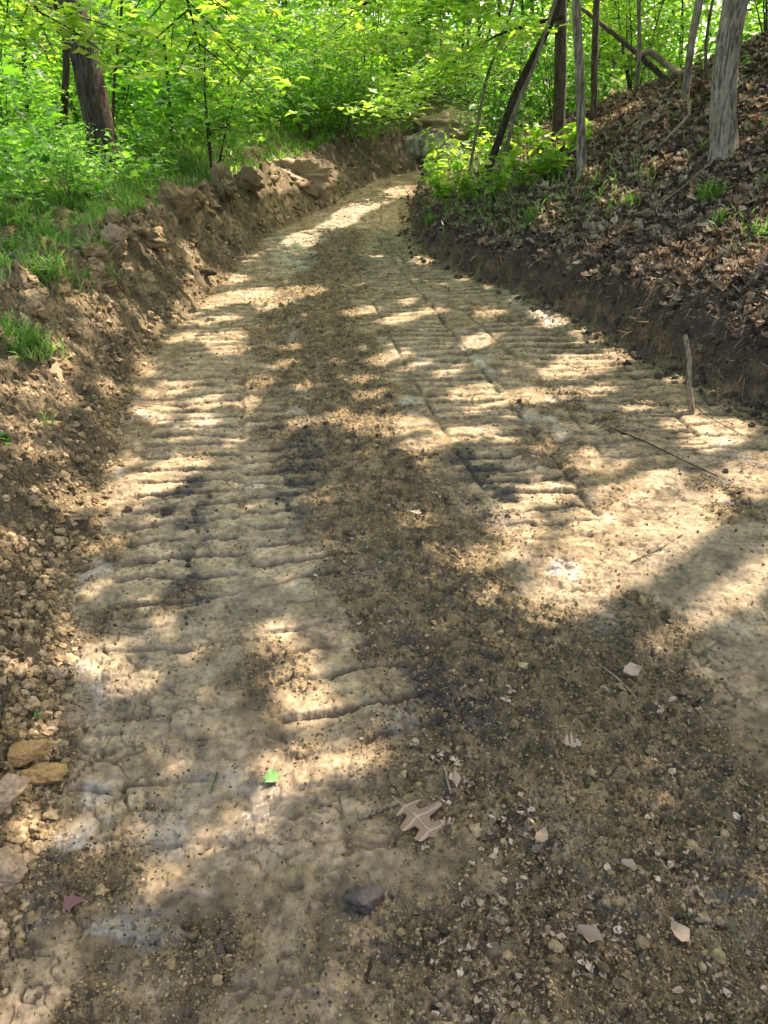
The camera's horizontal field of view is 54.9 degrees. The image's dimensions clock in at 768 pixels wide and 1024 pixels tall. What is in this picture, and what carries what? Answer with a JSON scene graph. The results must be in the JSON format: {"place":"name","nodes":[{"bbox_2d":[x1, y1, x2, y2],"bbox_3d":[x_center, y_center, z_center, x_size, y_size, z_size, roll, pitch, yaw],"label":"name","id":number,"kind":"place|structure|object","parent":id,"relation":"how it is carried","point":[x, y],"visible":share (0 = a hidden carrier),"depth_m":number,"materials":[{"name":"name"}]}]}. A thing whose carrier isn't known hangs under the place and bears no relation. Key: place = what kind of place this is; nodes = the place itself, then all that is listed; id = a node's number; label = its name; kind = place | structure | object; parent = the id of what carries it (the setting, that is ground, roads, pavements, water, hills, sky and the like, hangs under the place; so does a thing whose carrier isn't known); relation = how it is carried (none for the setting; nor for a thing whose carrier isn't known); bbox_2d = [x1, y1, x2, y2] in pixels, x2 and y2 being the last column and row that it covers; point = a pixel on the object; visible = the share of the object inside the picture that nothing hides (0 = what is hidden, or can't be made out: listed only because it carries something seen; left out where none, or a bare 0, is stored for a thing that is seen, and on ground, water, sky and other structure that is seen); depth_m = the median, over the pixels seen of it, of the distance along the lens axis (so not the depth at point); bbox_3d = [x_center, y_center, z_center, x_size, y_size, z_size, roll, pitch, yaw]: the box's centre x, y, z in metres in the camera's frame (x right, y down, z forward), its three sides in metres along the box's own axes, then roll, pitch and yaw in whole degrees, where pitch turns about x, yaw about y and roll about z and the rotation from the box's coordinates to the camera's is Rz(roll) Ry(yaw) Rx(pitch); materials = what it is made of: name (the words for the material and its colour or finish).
{"place":"outdoors","nodes":[
{"label":"outdoors","id":0,"kind":"place"},
{"bbox_2d":[65,0,336,116],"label":"maple bough","id":1,"kind":"object","parent":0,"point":[249,38],"visible":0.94,"depth_m":6.27,"materials":[{"name":"green plant"}]},
{"bbox_2d":[0,115,542,852],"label":"earth bank","id":2,"kind":"structure","parent":0,"point":[20,515],"depth_m":5.19,"materials":[{"name":"soil"}]},
{"bbox_2d":[0,846,28,889],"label":"stone","id":3,"kind":"object","parent":2,"relation":"on","point":[14,868],"visible":1,"depth_m":1.74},
{"bbox_2d":[0,773,29,814],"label":"stone","id":4,"kind":"object","parent":2,"relation":"on","point":[13,787],"visible":1,"depth_m":1.84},
{"bbox_2d":[7,739,51,767],"bbox_3d":[-0.984,0.660,2.046,0.074,0.057,0.111,24,36,38],"label":"stone","id":5,"kind":"object","parent":2,"relation":"on","point":[22,753],"visible":1,"depth_m":2.02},
{"bbox_2d":[12,321,53,350],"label":"grass tuft","id":6,"kind":"object","parent":2,"relation":"on","point":[28,334],"visible":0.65,"depth_m":4.43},
{"bbox_2d":[20,762,67,784],"bbox_3d":[-0.926,0.716,2.009,0.134,0.060,0.067,-1,28,-2],"label":"stone","id":7,"kind":"object","parent":2,"relation":"on","point":[45,773],"visible":0.84,"depth_m":1.99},
{"bbox_2d":[17,248,84,288],"bbox_3d":[-2.354,-1.704,5.144,0.429,0.242,0.428,13,31,24],"label":"grass tuft","id":8,"kind":"object","parent":2,"relation":"on","point":[51,270],"visible":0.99,"depth_m":5.14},
{"bbox_2d":[63,507,100,519],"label":"stone","id":9,"kind":"object","parent":2,"relation":"on","point":[80,513],"visible":0.92,"depth_m":3.14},
{"bbox_2d":[84,242,108,260],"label":"soil clod","id":10,"kind":"object","parent":2,"relation":"on","point":[96,250],"visible":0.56,"depth_m":6.04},
{"bbox_2d":[99,222,127,252],"bbox_3d":[-2.384,-2.404,6.492,0.270,0.280,0.184,0,28,0],"label":"soil clod","id":11,"kind":"object","parent":2,"relation":"on","point":[115,235],"visible":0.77,"depth_m":6.43,"materials":[{"name":"beige soil"}]},
{"bbox_2d":[136,226,169,248],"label":"soil clod","id":12,"kind":"object","parent":2,"relation":"on","point":[154,237],"visible":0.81,"depth_m":7.04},
{"bbox_2d":[155,179,198,220],"bbox_3d":[-2.363,-3.465,8.351,0.482,0.548,0.394,20,34,32],"label":"soil clod","id":13,"kind":"object","parent":2,"relation":"on","point":[180,203],"visible":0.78,"depth_m":8.25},
{"bbox_2d":[0,140,406,464],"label":"spoil clods","id":14,"kind":"object","parent":2,"relation":"on","point":[34,305],"visible":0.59,"depth_m":5.19,"materials":[{"name":"soil"}]},
{"bbox_2d":[0,57,422,365],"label":"grass","id":15,"kind":"structure","parent":2,"relation":"on","point":[93,207],"depth_m":8.83,"materials":[{"name":"plant"}]},
{"bbox_2d":[0,130,423,993],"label":"bank rubble","id":16,"kind":"object","parent":2,"relation":"on","point":[18,840],"visible":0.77,"depth_m":2.79,"materials":[{"name":"soil"}]},
{"bbox_2d":[209,161,238,204],"bbox_3d":[-2.196,-4.569,10.302,0.344,0.590,0.743,-18,33,-30],"label":"soil clod","id":17,"kind":"object","parent":2,"relation":"on","point":[223,181],"visible":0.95,"depth_m":10.17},
{"bbox_2d":[236,165,265,191],"bbox_3d":[-2.032,-5.001,11.085,0.484,0.378,0.337,2,28,4],"label":"soil clod","id":18,"kind":"object","parent":2,"relation":"on","point":[248,178],"visible":0.95,"depth_m":10.99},
{"bbox_2d":[272,157,335,197],"bbox_3d":[-1.500,-5.949,13.146,1.436,0.667,0.775,-11,30,-20],"label":"soil heap","id":19,"kind":"object","parent":2,"relation":"on","point":[309,177],"visible":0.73,"depth_m":13.02,"materials":[{"name":"brown soil"}]},
{"bbox_2d":[332,55,491,125],"bbox_3d":[0.570,-8.089,14.153,3.186,1.257,2.178,0,28,0],"label":"maple bough","id":20,"kind":"object","parent":2,"relation":"on","point":[393,110],"visible":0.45,"depth_m":14.13,"materials":[{"name":"green plant"}]},
{"bbox_2d":[403,129,459,163],"bbox_3d":[0.988,-9.438,19.331,2.154,1.020,1.021,5,28,10],"label":"boulder","id":21,"kind":"object","parent":2,"relation":"on","point":[415,144],"visible":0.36,"depth_m":18.98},
{"bbox_2d":[0,0,684,262],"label":"ground","id":22,"kind":"structure","parent":0,"point":[60,211],"depth_m":17.51,"materials":[{"name":"plant"}]},
{"bbox_2d":[0,0,52,95],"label":"leafy shrub","id":23,"kind":"object","parent":22,"relation":"on","point":[32,46],"visible":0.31,"depth_m":11.25,"materials":[{"name":"green plant"}]},
{"bbox_2d":[0,0,77,148],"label":"maple sapling","id":24,"kind":"object","parent":22,"relation":"on","point":[18,108],"visible":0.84,"depth_m":7.39,"materials":[{"name":"green plant"}]},
{"bbox_2d":[0,0,175,80],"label":"maple bough","id":25,"kind":"object","parent":24,"relation":"attached to","point":[29,33],"visible":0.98,"depth_m":5.94,"materials":[{"name":"green plant"}]},
{"bbox_2d":[0,39,81,144],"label":"leafy shrub","id":26,"kind":"object","parent":22,"relation":"on","point":[24,91],"visible":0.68,"depth_m":10.64,"materials":[{"name":"green plant"}]},
{"bbox_2d":[1,115,114,202],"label":"leafy shrub","id":27,"kind":"object","parent":22,"relation":"on","point":[59,160],"visible":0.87,"depth_m":7.98,"materials":[{"name":"green plant"}]},
{"bbox_2d":[59,34,69,134],"bbox_3d":[-4.446,-8.485,9.926,1.355,6.905,0.267,4,28,7],"label":"slim tree","id":28,"kind":"object","parent":22,"relation":"on","point":[65,73],"visible":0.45,"depth_m":11.03,"materials":[{"name":"brown plant"}]},
{"bbox_2d":[53,0,124,172],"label":"oak tree","id":29,"kind":"object","parent":22,"relation":"on","point":[92,94],"visible":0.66,"depth_m":10.11,"materials":[{"name":"brown plant"}]},
{"bbox_2d":[0,0,207,127],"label":"bright shrub","id":30,"kind":"object","parent":22,"relation":"on","point":[59,68],"visible":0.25,"depth_m":12.73,"materials":[{"name":"green plant"}]},
{"bbox_2d":[111,0,122,122],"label":"sapling","id":31,"kind":"object","parent":22,"relation":"on","point":[114,78],"visible":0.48,"depth_m":10.99,"materials":[{"name":"brown plant"}]},
{"bbox_2d":[56,0,224,141],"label":"maple sapling","id":32,"kind":"object","parent":22,"relation":"on","point":[123,101],"visible":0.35,"depth_m":12.16,"materials":[{"name":"green plant"}]},
{"bbox_2d":[85,0,299,103],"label":"bright shrub","id":33,"kind":"object","parent":22,"relation":"on","point":[179,27],"visible":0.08,"depth_m":16.43,"materials":[{"name":"green plant"}]},
{"bbox_2d":[112,0,299,134],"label":"bright shrub","id":34,"kind":"object","parent":22,"relation":"on","point":[237,80],"visible":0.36,"depth_m":13.46,"materials":[{"name":"green plant"}]},
{"bbox_2d":[0,22,423,232],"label":"ground cover","id":35,"kind":"object","parent":22,"relation":"on","point":[142,135],"visible":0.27,"depth_m":10.29,"materials":[{"name":"green plant"}]},
{"bbox_2d":[107,0,332,173],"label":"maple sapling","id":36,"kind":"object","parent":22,"relation":"on","point":[161,93],"visible":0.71,"depth_m":10.70,"materials":[{"name":"green plant"}]},
{"bbox_2d":[180,0,392,107],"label":"bright shrub","id":37,"kind":"object","parent":22,"relation":"on","point":[301,28],"visible":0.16,"depth_m":17.40,"materials":[{"name":"green plant"}]},
{"bbox_2d":[231,3,369,139],"bbox_3d":[-1.909,-9.318,15.787,3.183,2.582,3.627,11,30,21],"label":"leafy shrub","id":38,"kind":"object","parent":22,"relation":"on","point":[297,72],"visible":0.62,"depth_m":15.62,"materials":[{"name":"green plant"}]},
{"bbox_2d":[247,0,435,108],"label":"bright shrub","id":39,"kind":"object","parent":22,"relation":"on","point":[398,9],"visible":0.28,"depth_m":18.67,"materials":[{"name":"green plant"}]},
{"bbox_2d":[292,34,410,138],"bbox_3d":[-0.871,-9.621,16.861,3.022,2.151,2.652,-6,29,-12],"label":"leafy shrub","id":40,"kind":"object","parent":22,"relation":"on","point":[361,82],"visible":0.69,"depth_m":16.83,"materials":[{"name":"green plant"}]},
{"bbox_2d":[289,0,415,65],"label":"forest tree","id":41,"kind":"object","parent":22,"relation":"on","point":[351,11],"visible":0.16,"depth_m":24.93,"materials":[{"name":"green plant"}]},
{"bbox_2d":[286,0,412,60],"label":"maple bough","id":42,"kind":"object","parent":41,"relation":"attached to","point":[346,4],"visible":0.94,"depth_m":9.13,"materials":[{"name":"green plant"}]},
{"bbox_2d":[0,0,762,144],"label":"ground cover","id":43,"kind":"object","parent":22,"relation":"on","point":[541,108],"visible":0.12,"depth_m":16.88,"materials":[{"name":"green plant"}]},
{"bbox_2d":[333,2,464,91],"bbox_3d":[0.428,-13.462,21.447,3.929,2.797,3.448,1,28,1],"label":"leafy shrub","id":44,"kind":"object","parent":22,"relation":"on","point":[399,52],"visible":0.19,"depth_m":21.31,"materials":[{"name":"green plant"}]},
{"bbox_2d":[95,0,764,61],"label":"distant wood","id":45,"kind":"object","parent":22,"relation":"on","point":[459,25],"visible":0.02,"depth_m":37.70,"materials":[{"name":"green plant"}]},
{"bbox_2d":[412,105,496,148],"bbox_3d":[1.972,-10.176,19.941,2.644,1.432,1.722,-11,30,-20],"label":"soil heap","id":46,"kind":"object","parent":22,"relation":"on","point":[443,122],"visible":0.47,"depth_m":19.29,"materials":[{"name":"brown soil"}]},
{"bbox_2d":[384,0,549,75],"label":"dark forest tree","id":47,"kind":"object","parent":22,"relation":"on","point":[495,6],"visible":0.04,"depth_m":24.13,"materials":[{"name":"green plant"}]},
{"bbox_2d":[451,0,709,85],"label":"forest tree","id":48,"kind":"object","parent":22,"relation":"on","point":[530,12],"visible":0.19,"depth_m":22.08,"materials":[{"name":"green plant"}]},
{"bbox_2d":[501,0,712,79],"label":"forest tree","id":49,"kind":"object","parent":22,"relation":"on","point":[604,65],"visible":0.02,"depth_m":29.01,"materials":[{"name":"green plant"}]},
{"bbox_2d":[518,0,760,93],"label":"dark forest tree","id":50,"kind":"object","parent":22,"relation":"on","point":[683,41],"visible":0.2,"depth_m":21.67,"materials":[{"name":"green plant"}]},
{"bbox_2d":[642,0,764,58],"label":"forest tree","id":51,"kind":"object","parent":22,"relation":"on","point":[750,15],"visible":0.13,"depth_m":26.34,"materials":[{"name":"green plant"}]},
{"bbox_2d":[0,170,767,1023],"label":"road","id":52,"kind":"structure","parent":0,"point":[418,304],"depth_m":2.60,"materials":[{"name":"soil"}]},
{"bbox_2d":[62,891,85,911],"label":"maple leaf","id":53,"kind":"object","parent":52,"relation":"on","point":[70,901],"visible":1,"depth_m":1.72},
{"bbox_2d":[343,883,384,913],"bbox_3d":[-0.045,0.891,1.704,0.099,0.052,0.061,-5,28,-10],"label":"stone","id":54,"kind":"object","parent":52,"relation":"on","point":[366,899],"visible":1,"depth_m":1.69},
{"bbox_2d":[357,801,397,820],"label":"twig","id":55,"kind":"object","parent":52,"relation":"on","point":[372,812],"visible":1,"depth_m":1.92,"materials":[{"name":"wood"}]},
{"bbox_2d":[0,171,767,1023],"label":"soil crumbs","id":56,"kind":"object","parent":52,"relation":"on","point":[536,941],"visible":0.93,"depth_m":1.92,"materials":[{"name":"soil"}]},
{"bbox_2d":[8,185,767,1023],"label":"loose clods","id":57,"kind":"object","parent":52,"relation":"on","point":[554,945],"visible":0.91,"depth_m":1.80,"materials":[{"name":"soil"}]},
{"bbox_2d":[391,795,445,840],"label":"oak leaf","id":58,"kind":"object","parent":52,"relation":"on","point":[422,822],"visible":1,"depth_m":1.88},
{"bbox_2d":[163,418,765,955],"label":"dark mud crumbs","id":59,"kind":"object","parent":52,"relation":"on","point":[219,946],"visible":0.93,"depth_m":2.85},
{"bbox_2d":[310,312,767,1023],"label":"leaf scraps","id":60,"kind":"object","parent":52,"relation":"on","point":[574,950],"visible":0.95,"depth_m":1.72,"materials":[{"name":"brown plant"}]},
{"bbox_2d":[391,159,767,434],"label":"cut rubble","id":61,"kind":"object","parent":52,"relation":"on","point":[743,404],"visible":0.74,"depth_m":5.77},
{"bbox_2d":[577,924,603,943],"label":"dead leaf","id":62,"kind":"object","parent":52,"relation":"on","point":[592,933],"visible":1,"depth_m":1.62,"materials":[{"name":"beige plant"}]},
{"bbox_2d":[623,662,641,675],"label":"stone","id":63,"kind":"object","parent":52,"relation":"on","point":[631,668],"visible":1,"depth_m":2.40,"materials":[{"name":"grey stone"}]},
{"bbox_2d":[671,921,691,946],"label":"dead leaf","id":64,"kind":"object","parent":52,"relation":"on","point":[681,932],"visible":1,"depth_m":1.63,"materials":[{"name":"beige plant"}]},
{"bbox_2d":[683,334,694,414],"bbox_3d":[1.862,-0.835,4.527,0.048,0.472,0.176,-21,35,-34],"label":"broken stick","id":65,"kind":"object","parent":52,"relation":"on","point":[690,397],"visible":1,"depth_m":4.51,"materials":[{"name":"wood"}]},
{"bbox_2d":[304,0,536,60],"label":"maple bough","id":66,"kind":"object","parent":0,"point":[430,9],"visible":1,"depth_m":8.29,"materials":[{"name":"green plant"}]},
{"bbox_2d":[260,0,762,57],"label":"sky","id":67,"kind":"structure","parent":0,"point":[749,6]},
{"bbox_2d":[408,39,767,411],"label":"hillside","id":68,"kind":"structure","parent":0,"point":[588,308],"depth_m":6.47,"materials":[{"name":"soil"}]},
{"bbox_2d":[417,153,448,184],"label":"leafy plant","id":69,"kind":"object","parent":68,"relation":"on","point":[427,165],"visible":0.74,"depth_m":12.43,"materials":[{"name":"green plant"}]},
{"bbox_2d":[421,127,458,170],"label":"leafy plant","id":70,"kind":"object","parent":68,"relation":"on","point":[431,146],"visible":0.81,"depth_m":13.53,"materials":[{"name":"green plant"}]},
{"bbox_2d":[425,168,462,199],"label":"leafy plant","id":71,"kind":"object","parent":68,"relation":"on","point":[444,192],"visible":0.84,"depth_m":10.88,"materials":[{"name":"green plant"}]},
{"bbox_2d":[441,140,479,178],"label":"leafy plant","id":72,"kind":"object","parent":68,"relation":"on","point":[457,165],"visible":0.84,"depth_m":11.90,"materials":[{"name":"green plant"}]},
{"bbox_2d":[450,165,485,203],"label":"leafy plant","id":73,"kind":"object","parent":68,"relation":"on","point":[469,184],"visible":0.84,"depth_m":9.76,"materials":[{"name":"green plant"}]},
{"bbox_2d":[463,127,495,169],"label":"leafy plant","id":74,"kind":"object","parent":68,"relation":"on","point":[483,157],"visible":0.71,"depth_m":11.36,"materials":[{"name":"green plant"}]},
{"bbox_2d":[468,0,514,173],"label":"sapling","id":75,"kind":"object","parent":68,"relation":"on","point":[480,111],"visible":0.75,"depth_m":10.95,"materials":[{"name":"brown plant"}]},
{"bbox_2d":[435,40,553,135],"bbox_3d":[2.522,-9.458,16.667,3.022,2.151,2.652,17,32,28],"label":"leafy shrub","id":76,"kind":"object","parent":68,"relation":"on","point":[477,90],"visible":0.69,"depth_m":16.62,"materials":[{"name":"green plant"}]},
{"bbox_2d":[476,152,516,200],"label":"leafy plant","id":77,"kind":"object","parent":68,"relation":"on","point":[499,184],"visible":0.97,"depth_m":9.14,"materials":[{"name":"green plant"}]},
{"bbox_2d":[491,122,525,165],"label":"leafy plant","id":78,"kind":"object","parent":68,"relation":"on","point":[516,129],"visible":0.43,"depth_m":10.43,"materials":[{"name":"green plant"}]},
{"bbox_2d":[437,33,586,135],"bbox_3d":[3.174,-10.077,18.377,3.713,3.012,4.231,2,28,3],"label":"leafy shrub","id":79,"kind":"object","parent":68,"relation":"on","point":[531,94],"visible":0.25,"depth_m":18.00,"materials":[{"name":"green plant"}]},
{"bbox_2d":[481,0,562,184],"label":"leaning tree","id":80,"kind":"object","parent":68,"relation":"on","point":[509,108],"visible":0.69,"depth_m":10.00,"materials":[{"name":"brown plant"}]},
{"bbox_2d":[491,0,553,172],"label":"leaning tree","id":81,"kind":"object","parent":68,"relation":"on","point":[500,151],"visible":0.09,"depth_m":10.60,"materials":[{"name":"brown plant"}]},
{"bbox_2d":[343,12,568,116],"bbox_3d":[0.972,-6.236,10.321,3.237,1.278,2.853,0,28,0],"label":"maple bough","id":82,"kind":"object","parent":81,"relation":"attached to","point":[460,67],"visible":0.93,"depth_m":10.12,"materials":[{"name":"green plant"}]},
{"bbox_2d":[498,148,557,188],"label":"leafy plant","id":83,"kind":"object","parent":68,"relation":"on","point":[527,167],"visible":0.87,"depth_m":8.79,"materials":[{"name":"green plant"}]},
{"bbox_2d":[502,0,556,166],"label":"leaning tree","id":84,"kind":"object","parent":68,"relation":"on","point":[519,100],"visible":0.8,"depth_m":9.69,"materials":[{"name":"brown plant"}]},
{"bbox_2d":[519,122,555,160],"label":"leafy plant","id":85,"kind":"object","parent":68,"relation":"on","point":[535,133],"visible":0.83,"depth_m":10.09,"materials":[{"name":"green plant"}]},
{"bbox_2d":[530,134,575,180],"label":"leafy plant","id":86,"kind":"object","parent":68,"relation":"on","point":[550,169],"visible":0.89,"depth_m":8.76,"materials":[{"name":"green plant"}]},
{"bbox_2d":[489,3,617,119],"bbox_3d":[3.582,-9.566,15.849,2.918,2.366,3.325,-4,28,-8],"label":"leafy shrub","id":87,"kind":"object","parent":68,"relation":"on","point":[548,59],"visible":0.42,"depth_m":15.63,"materials":[{"name":"green plant"}]},
{"bbox_2d":[551,0,566,143],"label":"slim tree","id":88,"kind":"object","parent":68,"relation":"on","point":[559,93],"visible":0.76,"depth_m":10.53,"materials":[{"name":"brown plant"}]},
{"bbox_2d":[555,119,595,152],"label":"leafy plant","id":89,"kind":"object","parent":68,"relation":"on","point":[569,135],"visible":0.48,"depth_m":9.18,"materials":[{"name":"green plant"}]},
{"bbox_2d":[572,0,586,177],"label":"slim tree","id":90,"kind":"object","parent":68,"relation":"on","point":[579,90],"visible":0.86,"depth_m":8.04,"materials":[{"name":"grey plant"}]},
{"bbox_2d":[413,162,767,402],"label":"rootlets","id":91,"kind":"object","parent":68,"relation":"hanging from","point":[630,295],"visible":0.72,"depth_m":5.72,"materials":[{"name":"brown plant"}]},
{"bbox_2d":[419,38,767,256],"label":"hillside grass","id":92,"kind":"structure","parent":68,"relation":"on","point":[547,201],"depth_m":8.47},
{"bbox_2d":[420,184,766,351],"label":"lip clods","id":93,"kind":"object","parent":68,"relation":"on","point":[617,321],"visible":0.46,"depth_m":5.23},
{"bbox_2d":[420,31,767,347],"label":"leaf litter","id":94,"kind":"object","parent":68,"relation":"on","point":[750,268],"visible":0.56,"depth_m":7.29,"materials":[{"name":"brown plant"}]},
{"bbox_2d":[590,0,599,120],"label":"slim tree","id":95,"kind":"object","parent":68,"relation":"on","point":[594,61],"visible":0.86,"depth_m":10.61,"materials":[{"name":"brown plant"}]},
{"bbox_2d":[581,7,665,79],"bbox_3d":[3.926,-7.663,12.107,1.491,1.060,0.149,6,29,12],"label":"fallen branch","id":96,"kind":"object","parent":68,"relation":"on","point":[655,69],"visible":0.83,"depth_m":12.06,"materials":[{"name":"wood"}]},
{"bbox_2d":[531,0,720,90],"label":"bright shrub","id":97,"kind":"object","parent":68,"relation":"on","point":[624,59],"visible":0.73,"depth_m":14.25,"materials":[{"name":"green plant"}]},
{"bbox_2d":[634,0,641,94],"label":"sapling","id":98,"kind":"object","parent":68,"relation":"on","point":[639,50],"visible":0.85,"depth_m":11.83,"materials":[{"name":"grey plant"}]},
{"bbox_2d":[635,49,683,77],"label":"fallen branch","id":99,"kind":"object","parent":68,"relation":"on","point":[664,62],"visible":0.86,"depth_m":11.95,"materials":[{"name":"wood"}]},
{"bbox_2d":[681,0,703,100],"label":"slim tree","id":100,"kind":"object","parent":68,"relation":"on","point":[695,18],"visible":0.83,"depth_m":8.30,"materials":[{"name":"grey plant"}]},
{"bbox_2d":[704,0,713,79],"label":"sapling","id":101,"kind":"object","parent":68,"relation":"on","point":[706,44],"visible":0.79,"depth_m":8.64,"materials":[{"name":"grey plant"}]},
{"bbox_2d":[689,175,731,201],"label":"grass tuft","id":102,"kind":"object","parent":68,"relation":"on","point":[706,192],"visible":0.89,"depth_m":6.47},
{"bbox_2d":[707,0,748,165],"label":"maple tree","id":103,"kind":"object","parent":68,"relation":"on","point":[723,132],"visible":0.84,"depth_m":6.64,"materials":[{"name":"grey plant"}]},
{"bbox_2d":[703,0,767,32],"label":"leafy shrub","id":104,"kind":"object","parent":68,"relation":"on","point":[765,16],"visible":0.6,"depth_m":12.62,"materials":[{"name":"green plant"}]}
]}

